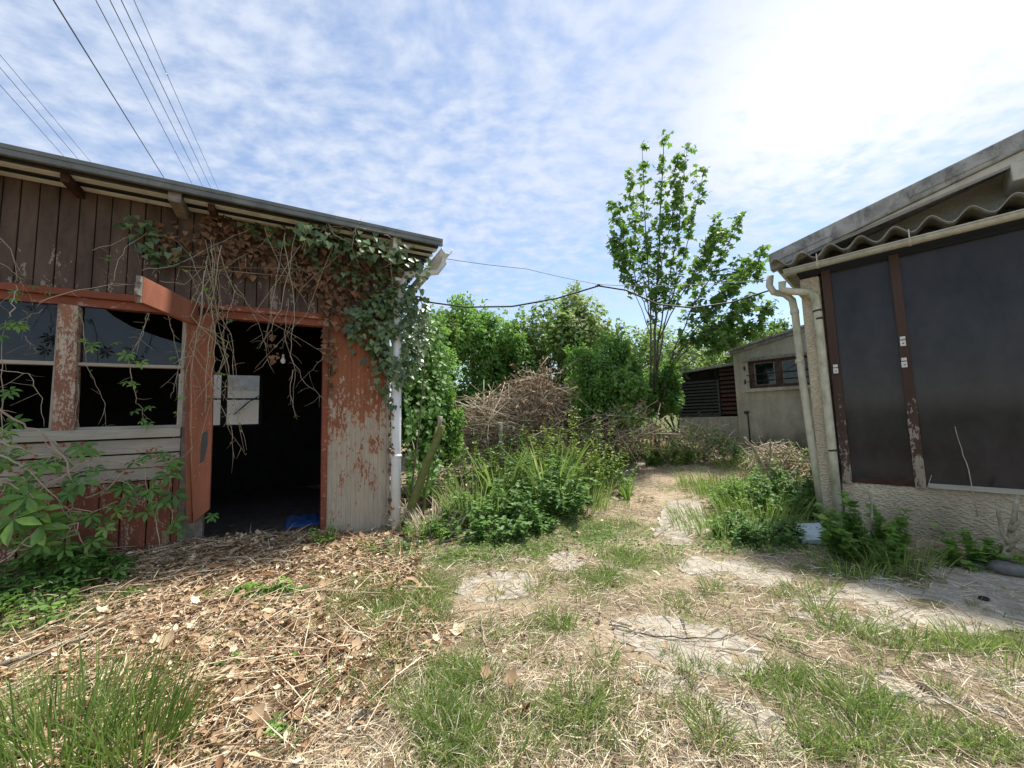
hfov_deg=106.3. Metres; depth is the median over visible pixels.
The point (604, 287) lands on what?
hanging cable
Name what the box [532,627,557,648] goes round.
grass tuft
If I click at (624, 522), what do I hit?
grass tuft
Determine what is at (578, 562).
concrete slab
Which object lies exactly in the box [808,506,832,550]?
cut shrub
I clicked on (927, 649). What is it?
grass tuft
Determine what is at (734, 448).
nettle patch
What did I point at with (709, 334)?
maple tree
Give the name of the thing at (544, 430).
dry branch
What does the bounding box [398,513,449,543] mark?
weed patch
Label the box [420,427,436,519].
sapling
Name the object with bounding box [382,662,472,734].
grass tuft
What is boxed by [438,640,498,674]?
grass tuft
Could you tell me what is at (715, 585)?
grass tuft
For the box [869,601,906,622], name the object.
grass tuft
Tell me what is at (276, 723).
creeper seedling
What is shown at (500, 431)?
wooden post
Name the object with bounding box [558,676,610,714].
grass tuft
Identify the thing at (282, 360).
light bulb
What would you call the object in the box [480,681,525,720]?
grass tuft
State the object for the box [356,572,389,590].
grass tuft
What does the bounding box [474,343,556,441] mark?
green shrub
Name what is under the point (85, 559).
creeper patch
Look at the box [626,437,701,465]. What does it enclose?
weed patch
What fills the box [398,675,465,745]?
grass tuft
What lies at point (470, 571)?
grass tuft
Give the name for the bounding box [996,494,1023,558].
cut shrub
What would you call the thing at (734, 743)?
grass tuft
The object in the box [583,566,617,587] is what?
grass tuft
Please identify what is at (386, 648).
grass tuft
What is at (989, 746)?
grass tuft
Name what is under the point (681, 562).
grass tuft
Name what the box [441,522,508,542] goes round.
fallen twig
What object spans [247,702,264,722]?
dead leaf
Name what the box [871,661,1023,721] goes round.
concrete slab
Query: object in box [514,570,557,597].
grass tuft
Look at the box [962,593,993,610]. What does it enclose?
grass tuft
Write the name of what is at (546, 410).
brush pile
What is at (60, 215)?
wooden shed
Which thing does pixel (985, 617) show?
concrete slab
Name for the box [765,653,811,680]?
grass tuft
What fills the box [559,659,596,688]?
grass tuft
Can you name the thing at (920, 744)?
grass tuft
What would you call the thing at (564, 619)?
grass tuft
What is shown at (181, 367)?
window
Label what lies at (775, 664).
grass tuft
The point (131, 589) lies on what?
creeper seedling
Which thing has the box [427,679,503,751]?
grass tuft
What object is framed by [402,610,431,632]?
grass tuft
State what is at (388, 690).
grass tuft
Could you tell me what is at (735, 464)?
grass clump
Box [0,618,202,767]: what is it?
grass clump
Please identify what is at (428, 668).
grass tuft
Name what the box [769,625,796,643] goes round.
grass tuft
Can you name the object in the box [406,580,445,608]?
grass tuft
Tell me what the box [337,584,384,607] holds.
grass tuft
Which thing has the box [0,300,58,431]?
window
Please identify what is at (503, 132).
sky
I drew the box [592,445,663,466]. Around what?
bramble patch
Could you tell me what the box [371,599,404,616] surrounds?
grass tuft
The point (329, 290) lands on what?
dead ivy
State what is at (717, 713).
grass tuft
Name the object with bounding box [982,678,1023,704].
grass tuft
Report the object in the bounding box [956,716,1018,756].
grass tuft
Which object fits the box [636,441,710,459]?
grass clump
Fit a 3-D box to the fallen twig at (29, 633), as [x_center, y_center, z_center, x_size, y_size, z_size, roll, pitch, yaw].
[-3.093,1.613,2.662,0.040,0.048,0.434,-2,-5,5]
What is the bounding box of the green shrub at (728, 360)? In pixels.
[696,327,747,364]
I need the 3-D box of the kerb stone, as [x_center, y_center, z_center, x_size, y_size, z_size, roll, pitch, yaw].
[2.634,1.832,8.315,0.360,0.200,1.947,-6,-6,37]
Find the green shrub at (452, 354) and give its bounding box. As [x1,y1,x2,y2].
[390,311,462,475]
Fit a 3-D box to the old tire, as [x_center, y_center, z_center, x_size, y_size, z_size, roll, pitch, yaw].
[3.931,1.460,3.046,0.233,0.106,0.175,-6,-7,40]
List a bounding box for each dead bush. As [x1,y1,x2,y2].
[366,499,426,533]
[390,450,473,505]
[557,396,681,473]
[561,349,651,395]
[654,412,747,465]
[735,434,812,479]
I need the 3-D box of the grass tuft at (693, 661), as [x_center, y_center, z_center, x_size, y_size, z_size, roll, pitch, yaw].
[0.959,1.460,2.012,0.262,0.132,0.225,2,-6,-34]
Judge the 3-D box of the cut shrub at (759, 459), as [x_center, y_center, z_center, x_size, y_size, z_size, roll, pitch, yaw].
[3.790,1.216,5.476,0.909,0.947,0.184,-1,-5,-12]
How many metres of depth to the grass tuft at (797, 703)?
1.77 m
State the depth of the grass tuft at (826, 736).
1.56 m
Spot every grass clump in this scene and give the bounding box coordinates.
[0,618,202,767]
[11,640,230,767]
[400,495,469,536]
[426,484,474,517]
[430,463,524,528]
[531,472,595,517]
[555,475,621,514]
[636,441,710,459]
[663,498,787,543]
[670,461,777,496]
[702,480,830,526]
[708,450,782,473]
[797,536,909,582]
[841,522,970,579]
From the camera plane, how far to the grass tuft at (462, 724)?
1.66 m
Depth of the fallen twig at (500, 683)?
1.95 m
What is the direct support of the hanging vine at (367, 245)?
attached to the wooden shed at (60, 215)
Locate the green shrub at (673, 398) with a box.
[637,354,684,446]
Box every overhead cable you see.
[0,55,90,161]
[0,68,77,158]
[0,85,62,154]
[53,0,163,177]
[95,0,191,182]
[110,0,199,179]
[121,0,210,187]
[134,1,216,185]
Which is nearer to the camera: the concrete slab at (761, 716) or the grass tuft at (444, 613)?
the concrete slab at (761, 716)
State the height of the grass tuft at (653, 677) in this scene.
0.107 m
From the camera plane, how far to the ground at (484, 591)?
2.47 m
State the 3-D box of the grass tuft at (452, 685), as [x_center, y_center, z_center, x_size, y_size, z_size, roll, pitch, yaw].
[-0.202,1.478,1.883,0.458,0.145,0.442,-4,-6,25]
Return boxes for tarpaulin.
[284,513,319,528]
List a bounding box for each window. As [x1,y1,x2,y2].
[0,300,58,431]
[75,307,185,429]
[746,355,809,388]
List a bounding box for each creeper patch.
[0,545,114,610]
[0,584,83,635]
[24,550,138,591]
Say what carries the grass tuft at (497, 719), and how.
on the ground at (484, 591)
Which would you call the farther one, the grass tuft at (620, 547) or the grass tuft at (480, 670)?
the grass tuft at (620, 547)
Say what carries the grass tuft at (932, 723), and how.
on the ground at (484, 591)
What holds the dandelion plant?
on the ground at (484, 591)
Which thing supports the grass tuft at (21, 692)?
on the ground at (484, 591)
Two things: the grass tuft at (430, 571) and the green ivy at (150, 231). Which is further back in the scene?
the green ivy at (150, 231)
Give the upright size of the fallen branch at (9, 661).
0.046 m
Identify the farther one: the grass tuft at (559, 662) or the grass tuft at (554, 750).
the grass tuft at (559, 662)
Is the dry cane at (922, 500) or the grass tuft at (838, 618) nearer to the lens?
the grass tuft at (838, 618)
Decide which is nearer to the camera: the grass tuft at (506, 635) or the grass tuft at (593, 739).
the grass tuft at (593, 739)
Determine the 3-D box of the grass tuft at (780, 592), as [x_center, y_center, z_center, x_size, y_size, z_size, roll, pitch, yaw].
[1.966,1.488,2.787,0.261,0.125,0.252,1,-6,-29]
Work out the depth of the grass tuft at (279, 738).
1.62 m
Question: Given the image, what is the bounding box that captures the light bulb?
[280,325,285,363]
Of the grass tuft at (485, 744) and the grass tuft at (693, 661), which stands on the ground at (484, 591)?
the grass tuft at (485, 744)
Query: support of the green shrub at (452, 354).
on the ground at (484, 591)
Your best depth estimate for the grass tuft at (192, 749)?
1.58 m
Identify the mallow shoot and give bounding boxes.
[862,491,886,544]
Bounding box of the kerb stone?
[616,459,645,476]
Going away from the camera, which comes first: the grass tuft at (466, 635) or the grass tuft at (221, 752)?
the grass tuft at (221, 752)
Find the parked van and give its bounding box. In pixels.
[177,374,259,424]
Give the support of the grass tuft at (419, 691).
on the ground at (484, 591)
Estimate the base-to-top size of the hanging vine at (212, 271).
2.439 m
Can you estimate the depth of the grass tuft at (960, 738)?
1.54 m
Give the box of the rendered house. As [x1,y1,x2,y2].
[766,129,1023,550]
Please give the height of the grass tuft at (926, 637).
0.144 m
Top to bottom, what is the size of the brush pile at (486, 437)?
2.104 m
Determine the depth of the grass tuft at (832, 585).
2.92 m
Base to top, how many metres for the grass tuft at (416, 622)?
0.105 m
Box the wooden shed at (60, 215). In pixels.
[0,142,452,567]
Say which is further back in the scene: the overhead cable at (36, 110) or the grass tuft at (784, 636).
the overhead cable at (36, 110)
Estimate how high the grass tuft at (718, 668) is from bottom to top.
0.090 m
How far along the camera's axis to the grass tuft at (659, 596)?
2.77 m
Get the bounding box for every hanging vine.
[0,228,303,304]
[131,238,246,465]
[222,225,353,416]
[295,217,434,287]
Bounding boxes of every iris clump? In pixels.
[465,442,530,509]
[499,429,595,509]
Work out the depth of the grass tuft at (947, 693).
1.81 m
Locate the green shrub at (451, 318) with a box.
[429,309,458,474]
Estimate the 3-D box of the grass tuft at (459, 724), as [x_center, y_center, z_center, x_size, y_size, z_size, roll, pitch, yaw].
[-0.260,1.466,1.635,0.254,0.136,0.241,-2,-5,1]
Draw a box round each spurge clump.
[518,406,634,497]
[568,451,637,493]
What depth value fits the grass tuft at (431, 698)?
1.84 m
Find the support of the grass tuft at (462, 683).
on the ground at (484, 591)
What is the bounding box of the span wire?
[449,259,765,285]
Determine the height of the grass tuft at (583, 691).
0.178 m
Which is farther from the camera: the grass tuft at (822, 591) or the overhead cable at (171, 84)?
the overhead cable at (171, 84)
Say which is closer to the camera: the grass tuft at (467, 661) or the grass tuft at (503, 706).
the grass tuft at (503, 706)
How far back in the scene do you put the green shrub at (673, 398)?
9.64 m
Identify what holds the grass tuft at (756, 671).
on the ground at (484, 591)
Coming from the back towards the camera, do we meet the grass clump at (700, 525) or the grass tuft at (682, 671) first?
the grass clump at (700, 525)
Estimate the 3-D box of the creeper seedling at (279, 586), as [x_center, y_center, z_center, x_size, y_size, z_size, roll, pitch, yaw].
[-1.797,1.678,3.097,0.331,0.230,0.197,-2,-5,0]
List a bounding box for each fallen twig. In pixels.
[21,602,94,637]
[188,559,305,575]
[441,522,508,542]
[478,613,531,766]
[609,624,742,641]
[747,630,848,669]
[915,680,1023,762]
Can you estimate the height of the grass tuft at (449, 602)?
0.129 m
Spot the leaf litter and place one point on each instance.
(327, 643)
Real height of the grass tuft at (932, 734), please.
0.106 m
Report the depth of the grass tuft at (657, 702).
1.76 m
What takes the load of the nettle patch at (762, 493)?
on the ground at (484, 591)
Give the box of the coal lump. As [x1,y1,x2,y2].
[978,596,989,600]
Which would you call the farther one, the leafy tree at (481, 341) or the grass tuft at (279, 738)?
the leafy tree at (481, 341)
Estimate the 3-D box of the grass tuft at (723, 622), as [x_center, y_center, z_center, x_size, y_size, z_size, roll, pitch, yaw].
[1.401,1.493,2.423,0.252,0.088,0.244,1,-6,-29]
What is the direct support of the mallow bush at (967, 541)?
on the ground at (484, 591)
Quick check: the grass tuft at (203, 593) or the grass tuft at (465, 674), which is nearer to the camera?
the grass tuft at (465, 674)
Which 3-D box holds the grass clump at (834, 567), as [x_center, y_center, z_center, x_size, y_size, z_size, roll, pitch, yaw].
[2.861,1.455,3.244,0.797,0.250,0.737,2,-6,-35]
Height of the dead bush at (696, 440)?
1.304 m
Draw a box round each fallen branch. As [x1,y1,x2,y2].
[0,606,146,667]
[313,703,387,750]
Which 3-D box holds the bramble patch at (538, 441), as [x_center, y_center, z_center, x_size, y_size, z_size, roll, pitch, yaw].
[0.232,1.269,7.018,1.969,1.115,1.694,-2,-5,0]
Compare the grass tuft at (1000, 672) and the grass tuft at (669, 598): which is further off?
the grass tuft at (669, 598)
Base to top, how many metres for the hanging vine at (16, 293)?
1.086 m
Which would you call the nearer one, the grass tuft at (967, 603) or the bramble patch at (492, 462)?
the grass tuft at (967, 603)
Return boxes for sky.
[0,0,1023,413]
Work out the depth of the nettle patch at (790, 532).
3.98 m
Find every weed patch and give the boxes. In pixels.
[308,514,337,544]
[356,538,377,552]
[372,537,422,556]
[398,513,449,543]
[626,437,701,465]
[729,446,774,462]
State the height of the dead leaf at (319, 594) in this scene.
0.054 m
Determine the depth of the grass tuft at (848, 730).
1.60 m
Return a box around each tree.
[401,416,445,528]
[417,291,533,450]
[495,279,649,440]
[605,129,782,406]
[611,319,729,431]
[747,317,792,342]
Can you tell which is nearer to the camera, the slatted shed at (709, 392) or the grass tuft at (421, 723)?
the grass tuft at (421, 723)
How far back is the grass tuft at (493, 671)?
2.01 m
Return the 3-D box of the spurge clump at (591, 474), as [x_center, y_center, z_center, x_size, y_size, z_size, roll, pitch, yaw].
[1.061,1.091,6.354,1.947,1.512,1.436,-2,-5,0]
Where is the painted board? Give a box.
[796,522,827,543]
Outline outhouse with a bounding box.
[725,325,814,451]
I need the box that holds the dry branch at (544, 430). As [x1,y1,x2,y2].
[527,419,565,439]
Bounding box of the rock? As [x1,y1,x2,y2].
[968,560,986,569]
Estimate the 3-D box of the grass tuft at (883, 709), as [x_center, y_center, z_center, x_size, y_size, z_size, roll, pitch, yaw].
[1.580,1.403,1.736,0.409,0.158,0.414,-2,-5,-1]
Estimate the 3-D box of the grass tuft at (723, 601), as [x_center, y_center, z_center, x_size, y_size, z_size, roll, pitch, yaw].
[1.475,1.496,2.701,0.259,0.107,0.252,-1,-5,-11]
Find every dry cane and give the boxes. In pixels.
[906,475,931,520]
[955,427,978,515]
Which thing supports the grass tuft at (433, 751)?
on the ground at (484, 591)
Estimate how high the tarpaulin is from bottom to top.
0.073 m
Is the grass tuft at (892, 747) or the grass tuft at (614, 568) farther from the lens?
the grass tuft at (614, 568)
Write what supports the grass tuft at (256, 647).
on the ground at (484, 591)
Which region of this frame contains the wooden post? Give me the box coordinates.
[498,422,504,472]
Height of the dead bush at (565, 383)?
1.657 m
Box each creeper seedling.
[112,584,147,600]
[210,649,248,671]
[225,580,270,600]
[263,711,305,738]
[267,576,307,595]
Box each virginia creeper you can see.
[0,279,43,467]
[0,408,155,562]
[63,313,177,434]
[84,450,219,554]
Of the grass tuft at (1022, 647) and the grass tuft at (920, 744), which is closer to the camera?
the grass tuft at (920, 744)
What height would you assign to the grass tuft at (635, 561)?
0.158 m
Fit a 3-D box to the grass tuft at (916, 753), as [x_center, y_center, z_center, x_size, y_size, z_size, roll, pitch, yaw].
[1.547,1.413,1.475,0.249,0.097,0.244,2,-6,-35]
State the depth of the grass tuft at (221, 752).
1.58 m
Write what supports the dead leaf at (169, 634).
on the leaf litter
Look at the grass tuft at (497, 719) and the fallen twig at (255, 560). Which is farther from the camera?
the fallen twig at (255, 560)
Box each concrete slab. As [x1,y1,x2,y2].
[453,570,534,602]
[546,551,584,571]
[610,614,767,679]
[628,665,713,700]
[653,500,710,545]
[676,556,796,587]
[714,696,805,766]
[764,566,1023,636]
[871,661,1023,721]
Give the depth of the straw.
2.00 m
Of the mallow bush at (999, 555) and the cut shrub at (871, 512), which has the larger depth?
the cut shrub at (871, 512)
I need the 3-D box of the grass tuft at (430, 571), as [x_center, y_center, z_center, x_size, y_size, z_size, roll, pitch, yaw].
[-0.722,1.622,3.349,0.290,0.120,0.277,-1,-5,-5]
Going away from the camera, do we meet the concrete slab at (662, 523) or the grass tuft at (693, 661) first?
the grass tuft at (693, 661)
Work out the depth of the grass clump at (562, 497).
5.12 m
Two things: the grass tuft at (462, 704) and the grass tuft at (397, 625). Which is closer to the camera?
the grass tuft at (462, 704)
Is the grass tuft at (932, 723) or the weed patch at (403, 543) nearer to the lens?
the grass tuft at (932, 723)
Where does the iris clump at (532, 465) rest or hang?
on the ground at (484, 591)
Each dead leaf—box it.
[154,629,174,650]
[189,680,198,694]
[231,680,256,704]
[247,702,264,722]
[315,592,325,601]
[351,635,363,649]
[480,664,491,678]
[504,667,517,685]
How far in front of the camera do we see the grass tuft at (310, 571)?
3.35 m
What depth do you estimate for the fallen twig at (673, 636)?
2.31 m
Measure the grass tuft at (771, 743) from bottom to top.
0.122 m
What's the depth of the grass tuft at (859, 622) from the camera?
2.31 m
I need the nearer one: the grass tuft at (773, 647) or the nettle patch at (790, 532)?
the grass tuft at (773, 647)
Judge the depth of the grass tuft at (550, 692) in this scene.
1.80 m
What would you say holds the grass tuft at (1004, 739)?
on the ground at (484, 591)
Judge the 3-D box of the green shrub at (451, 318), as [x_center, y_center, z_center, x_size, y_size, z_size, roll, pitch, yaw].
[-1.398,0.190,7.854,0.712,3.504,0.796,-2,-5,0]
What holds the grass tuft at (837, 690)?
on the ground at (484, 591)
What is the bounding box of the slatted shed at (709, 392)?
[678,363,739,437]
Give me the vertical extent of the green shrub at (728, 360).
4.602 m
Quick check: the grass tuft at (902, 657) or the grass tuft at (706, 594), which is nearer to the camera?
the grass tuft at (902, 657)
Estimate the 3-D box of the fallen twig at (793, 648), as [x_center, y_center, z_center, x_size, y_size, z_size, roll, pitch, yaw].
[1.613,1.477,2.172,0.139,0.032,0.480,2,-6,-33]
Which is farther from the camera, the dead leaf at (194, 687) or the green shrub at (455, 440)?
the green shrub at (455, 440)
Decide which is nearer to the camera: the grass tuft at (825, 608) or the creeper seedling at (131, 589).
the grass tuft at (825, 608)
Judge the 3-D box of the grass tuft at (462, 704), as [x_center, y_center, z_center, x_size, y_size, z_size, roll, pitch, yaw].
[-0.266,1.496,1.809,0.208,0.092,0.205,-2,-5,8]
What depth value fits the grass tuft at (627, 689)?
1.85 m
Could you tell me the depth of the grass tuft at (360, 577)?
3.31 m
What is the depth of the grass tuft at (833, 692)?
1.80 m
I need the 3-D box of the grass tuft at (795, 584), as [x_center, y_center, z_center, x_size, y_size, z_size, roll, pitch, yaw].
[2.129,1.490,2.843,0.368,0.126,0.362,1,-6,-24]
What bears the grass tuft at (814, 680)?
on the ground at (484, 591)
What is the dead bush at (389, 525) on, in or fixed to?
on the ground at (484, 591)
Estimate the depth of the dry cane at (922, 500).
3.87 m
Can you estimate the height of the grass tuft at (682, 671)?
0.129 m
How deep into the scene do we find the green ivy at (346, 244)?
4.51 m
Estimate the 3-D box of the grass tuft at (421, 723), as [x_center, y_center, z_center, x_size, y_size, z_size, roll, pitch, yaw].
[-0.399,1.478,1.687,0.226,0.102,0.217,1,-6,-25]
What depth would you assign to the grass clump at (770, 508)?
4.77 m
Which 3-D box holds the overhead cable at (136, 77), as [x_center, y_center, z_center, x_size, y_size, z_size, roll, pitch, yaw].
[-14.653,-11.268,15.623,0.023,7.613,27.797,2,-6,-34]
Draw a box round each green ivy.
[112,215,185,268]
[237,222,430,495]
[290,221,431,281]
[403,306,448,498]
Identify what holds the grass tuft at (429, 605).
on the ground at (484, 591)
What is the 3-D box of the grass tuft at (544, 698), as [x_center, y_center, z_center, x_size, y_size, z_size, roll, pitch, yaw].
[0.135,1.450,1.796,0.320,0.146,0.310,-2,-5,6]
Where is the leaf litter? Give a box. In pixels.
[0,495,673,767]
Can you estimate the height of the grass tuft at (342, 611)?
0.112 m
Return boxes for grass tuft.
[0,652,74,712]
[167,726,228,767]
[199,580,231,599]
[203,729,254,765]
[206,615,242,638]
[232,639,267,661]
[247,584,303,610]
[252,721,320,767]
[304,567,329,580]
[304,644,375,710]
[311,608,338,630]
[323,603,351,621]
[325,589,365,610]
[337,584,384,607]
[346,568,372,580]
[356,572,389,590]
[357,660,416,715]
[359,604,397,631]
[366,598,392,621]
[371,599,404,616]
[372,579,414,603]
[372,626,428,668]
[374,674,402,702]
[376,613,408,636]
[382,606,420,628]
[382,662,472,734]
[387,669,447,728]
[391,585,439,611]
[395,699,446,738]
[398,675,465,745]
[401,614,431,633]
[401,680,470,732]
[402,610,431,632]
[404,678,435,704]
[404,699,490,767]
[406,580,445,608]
[408,595,454,618]
[411,653,441,678]
[419,563,440,576]
[421,697,495,767]
[422,656,483,705]
[422,684,440,713]
[423,579,451,600]
[425,651,516,720]
[425,706,479,751]
[426,600,455,626]
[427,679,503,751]
[429,594,460,614]
[432,699,484,748]
[435,685,474,718]
[436,650,473,686]
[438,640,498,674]
[442,643,496,667]
[449,695,493,731]
[452,607,510,646]
[452,639,509,693]
[452,693,550,767]
[453,710,501,756]
[455,698,505,736]
[460,563,475,576]
[473,653,517,696]
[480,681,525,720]
[481,692,516,724]
[484,578,514,595]
[485,621,509,643]
[498,620,524,637]
[498,629,555,665]
[502,715,567,767]
[510,669,571,719]
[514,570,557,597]
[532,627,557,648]
[533,567,557,584]
[533,661,612,735]
[534,667,614,729]
[536,594,583,636]
[543,648,565,671]
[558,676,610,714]
[558,698,630,761]
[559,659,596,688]
[569,583,589,597]
[577,636,627,670]
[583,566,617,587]
[584,664,640,712]
[594,553,625,575]
[594,695,644,747]
[596,722,655,767]
[601,514,628,526]
[605,540,627,554]
[605,544,648,568]
[611,498,632,506]
[614,657,659,686]
[623,512,642,524]
[627,690,677,721]
[631,706,687,753]
[641,589,681,607]
[652,637,687,661]
[655,536,697,554]
[656,647,707,686]
[660,586,692,607]
[664,552,683,562]
[669,595,697,612]
[669,682,743,734]
[670,556,693,566]
[670,684,756,767]
[673,644,716,679]
[675,584,709,603]
[676,696,747,766]
[679,604,721,627]
[686,652,730,673]
[690,568,737,593]
[702,589,738,606]
[712,647,772,696]
[716,610,749,634]
[730,706,802,767]
[731,649,783,685]
[747,561,771,570]
[754,628,809,660]
[754,675,828,726]
[755,700,823,755]
[756,647,819,690]
[757,648,795,675]
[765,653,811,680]
[766,579,795,599]
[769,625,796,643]
[772,571,836,598]
[775,700,847,759]
[782,583,851,616]
[783,662,814,684]
[794,603,860,635]
[794,657,844,694]
[794,704,873,767]
[802,656,909,719]
[805,625,831,640]
[806,585,840,597]
[808,573,852,593]
[808,684,907,765]
[810,658,922,729]
[810,674,853,699]
[819,714,904,767]
[821,710,888,752]
[823,598,902,644]
[823,606,866,627]
[828,694,935,767]
[833,674,916,736]
[837,616,940,675]
[846,686,942,751]
[848,614,916,646]
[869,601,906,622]
[874,614,959,654]
[880,692,976,753]
[885,717,953,767]
[899,699,978,748]
[909,667,959,694]
[914,666,980,710]
[918,634,960,661]
[919,615,999,655]
[924,616,971,641]
[929,717,1001,760]
[932,606,1023,656]
[935,720,994,760]
[943,701,1023,763]
[945,710,1023,767]
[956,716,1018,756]
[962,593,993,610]
[962,644,1023,684]
[965,663,1019,691]
[967,623,1023,652]
[976,612,1023,655]
[980,716,1023,760]
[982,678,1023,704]
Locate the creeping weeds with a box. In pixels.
[291,465,1009,732]
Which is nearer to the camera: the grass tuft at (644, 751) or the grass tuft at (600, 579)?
the grass tuft at (644, 751)
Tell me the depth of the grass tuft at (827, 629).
2.29 m
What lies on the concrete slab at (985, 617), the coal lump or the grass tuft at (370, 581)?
the coal lump
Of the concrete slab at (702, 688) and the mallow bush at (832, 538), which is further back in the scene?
the mallow bush at (832, 538)
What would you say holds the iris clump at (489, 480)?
on the ground at (484, 591)
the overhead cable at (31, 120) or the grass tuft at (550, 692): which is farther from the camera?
the overhead cable at (31, 120)
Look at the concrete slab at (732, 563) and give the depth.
3.27 m
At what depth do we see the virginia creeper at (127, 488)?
3.56 m
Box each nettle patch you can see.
[686,434,741,462]
[701,471,797,512]
[708,505,809,548]
[751,458,819,519]
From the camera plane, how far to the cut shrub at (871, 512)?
3.57 m
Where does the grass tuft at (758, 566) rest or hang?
on the concrete slab at (732, 563)
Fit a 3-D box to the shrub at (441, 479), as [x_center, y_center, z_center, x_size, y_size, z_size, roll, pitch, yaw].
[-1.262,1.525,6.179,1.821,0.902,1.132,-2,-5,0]
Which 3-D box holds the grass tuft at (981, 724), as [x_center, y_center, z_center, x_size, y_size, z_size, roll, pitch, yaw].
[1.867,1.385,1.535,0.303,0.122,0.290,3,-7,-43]
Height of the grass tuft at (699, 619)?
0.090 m
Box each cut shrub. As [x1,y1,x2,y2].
[744,437,797,491]
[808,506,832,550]
[855,498,872,553]
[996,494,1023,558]
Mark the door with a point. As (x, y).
(149, 294)
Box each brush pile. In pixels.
[452,380,555,473]
[485,355,583,459]
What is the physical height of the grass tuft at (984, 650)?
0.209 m
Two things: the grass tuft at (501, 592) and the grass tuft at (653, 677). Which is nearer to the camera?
the grass tuft at (653, 677)
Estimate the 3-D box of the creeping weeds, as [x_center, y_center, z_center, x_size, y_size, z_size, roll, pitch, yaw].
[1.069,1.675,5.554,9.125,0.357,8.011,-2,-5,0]
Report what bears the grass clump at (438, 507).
on the ground at (484, 591)
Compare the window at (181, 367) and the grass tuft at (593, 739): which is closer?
the grass tuft at (593, 739)
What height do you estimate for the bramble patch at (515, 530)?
0.502 m
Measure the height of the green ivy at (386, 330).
3.735 m
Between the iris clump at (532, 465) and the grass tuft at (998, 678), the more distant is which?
the iris clump at (532, 465)
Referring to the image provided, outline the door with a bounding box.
[134,275,214,522]
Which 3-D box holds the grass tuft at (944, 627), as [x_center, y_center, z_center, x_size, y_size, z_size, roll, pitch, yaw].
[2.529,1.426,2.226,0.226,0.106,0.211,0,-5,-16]
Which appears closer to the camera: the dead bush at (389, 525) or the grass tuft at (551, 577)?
the grass tuft at (551, 577)
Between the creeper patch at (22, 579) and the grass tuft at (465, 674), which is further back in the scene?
the creeper patch at (22, 579)
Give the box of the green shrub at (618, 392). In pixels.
[562,328,650,465]
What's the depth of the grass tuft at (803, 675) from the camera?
1.93 m
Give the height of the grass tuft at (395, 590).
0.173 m
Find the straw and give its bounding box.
[0,446,1023,767]
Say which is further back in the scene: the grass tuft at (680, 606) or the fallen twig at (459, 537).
the fallen twig at (459, 537)
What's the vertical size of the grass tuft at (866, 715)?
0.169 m
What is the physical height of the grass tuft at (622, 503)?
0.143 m
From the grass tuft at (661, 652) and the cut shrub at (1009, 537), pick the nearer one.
the grass tuft at (661, 652)
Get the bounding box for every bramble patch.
[410,432,522,508]
[426,489,559,543]
[475,426,573,478]
[487,448,600,524]
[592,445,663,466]
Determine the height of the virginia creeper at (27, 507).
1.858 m
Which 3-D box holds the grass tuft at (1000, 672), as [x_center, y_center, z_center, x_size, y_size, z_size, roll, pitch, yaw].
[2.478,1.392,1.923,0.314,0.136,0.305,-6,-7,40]
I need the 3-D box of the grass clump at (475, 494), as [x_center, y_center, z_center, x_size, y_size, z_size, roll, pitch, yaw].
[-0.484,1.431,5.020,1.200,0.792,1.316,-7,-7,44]
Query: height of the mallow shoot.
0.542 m
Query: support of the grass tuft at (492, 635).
on the ground at (484, 591)
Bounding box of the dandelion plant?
[617,485,633,500]
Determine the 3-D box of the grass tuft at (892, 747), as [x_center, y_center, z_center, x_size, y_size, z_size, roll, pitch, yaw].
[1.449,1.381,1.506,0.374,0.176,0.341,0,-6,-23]
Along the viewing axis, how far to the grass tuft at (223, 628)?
2.50 m
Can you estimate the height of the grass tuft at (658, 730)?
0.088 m
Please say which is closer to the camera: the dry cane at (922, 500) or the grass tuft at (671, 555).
the grass tuft at (671, 555)
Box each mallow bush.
[812,490,914,570]
[930,522,1000,569]
[969,542,1023,564]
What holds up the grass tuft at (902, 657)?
on the ground at (484, 591)
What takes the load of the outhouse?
on the ground at (484, 591)
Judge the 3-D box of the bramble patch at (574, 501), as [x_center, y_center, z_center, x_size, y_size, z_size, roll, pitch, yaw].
[0.436,1.363,5.249,1.571,0.940,1.420,-2,-5,0]
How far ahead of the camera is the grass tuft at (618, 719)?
1.68 m
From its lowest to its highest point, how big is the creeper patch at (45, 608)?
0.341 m
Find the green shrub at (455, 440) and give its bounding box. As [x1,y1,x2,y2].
[424,389,466,474]
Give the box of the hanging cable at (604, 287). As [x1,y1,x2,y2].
[430,286,768,308]
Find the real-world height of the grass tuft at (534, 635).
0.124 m
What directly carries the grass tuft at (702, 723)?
on the ground at (484, 591)
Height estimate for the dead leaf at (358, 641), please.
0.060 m
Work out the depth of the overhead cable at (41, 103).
19.91 m
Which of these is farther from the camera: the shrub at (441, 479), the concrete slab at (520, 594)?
the shrub at (441, 479)
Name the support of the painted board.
on the ground at (484, 591)
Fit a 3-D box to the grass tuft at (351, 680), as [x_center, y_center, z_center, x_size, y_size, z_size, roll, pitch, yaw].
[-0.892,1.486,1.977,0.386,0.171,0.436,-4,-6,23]
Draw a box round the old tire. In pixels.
[985,560,1023,577]
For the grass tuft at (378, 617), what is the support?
on the ground at (484, 591)
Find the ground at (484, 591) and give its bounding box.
[0,415,1023,767]
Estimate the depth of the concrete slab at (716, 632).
2.27 m
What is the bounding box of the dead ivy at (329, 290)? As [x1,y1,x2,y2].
[146,215,407,514]
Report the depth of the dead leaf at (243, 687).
1.93 m
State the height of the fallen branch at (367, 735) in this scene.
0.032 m
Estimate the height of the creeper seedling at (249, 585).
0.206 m

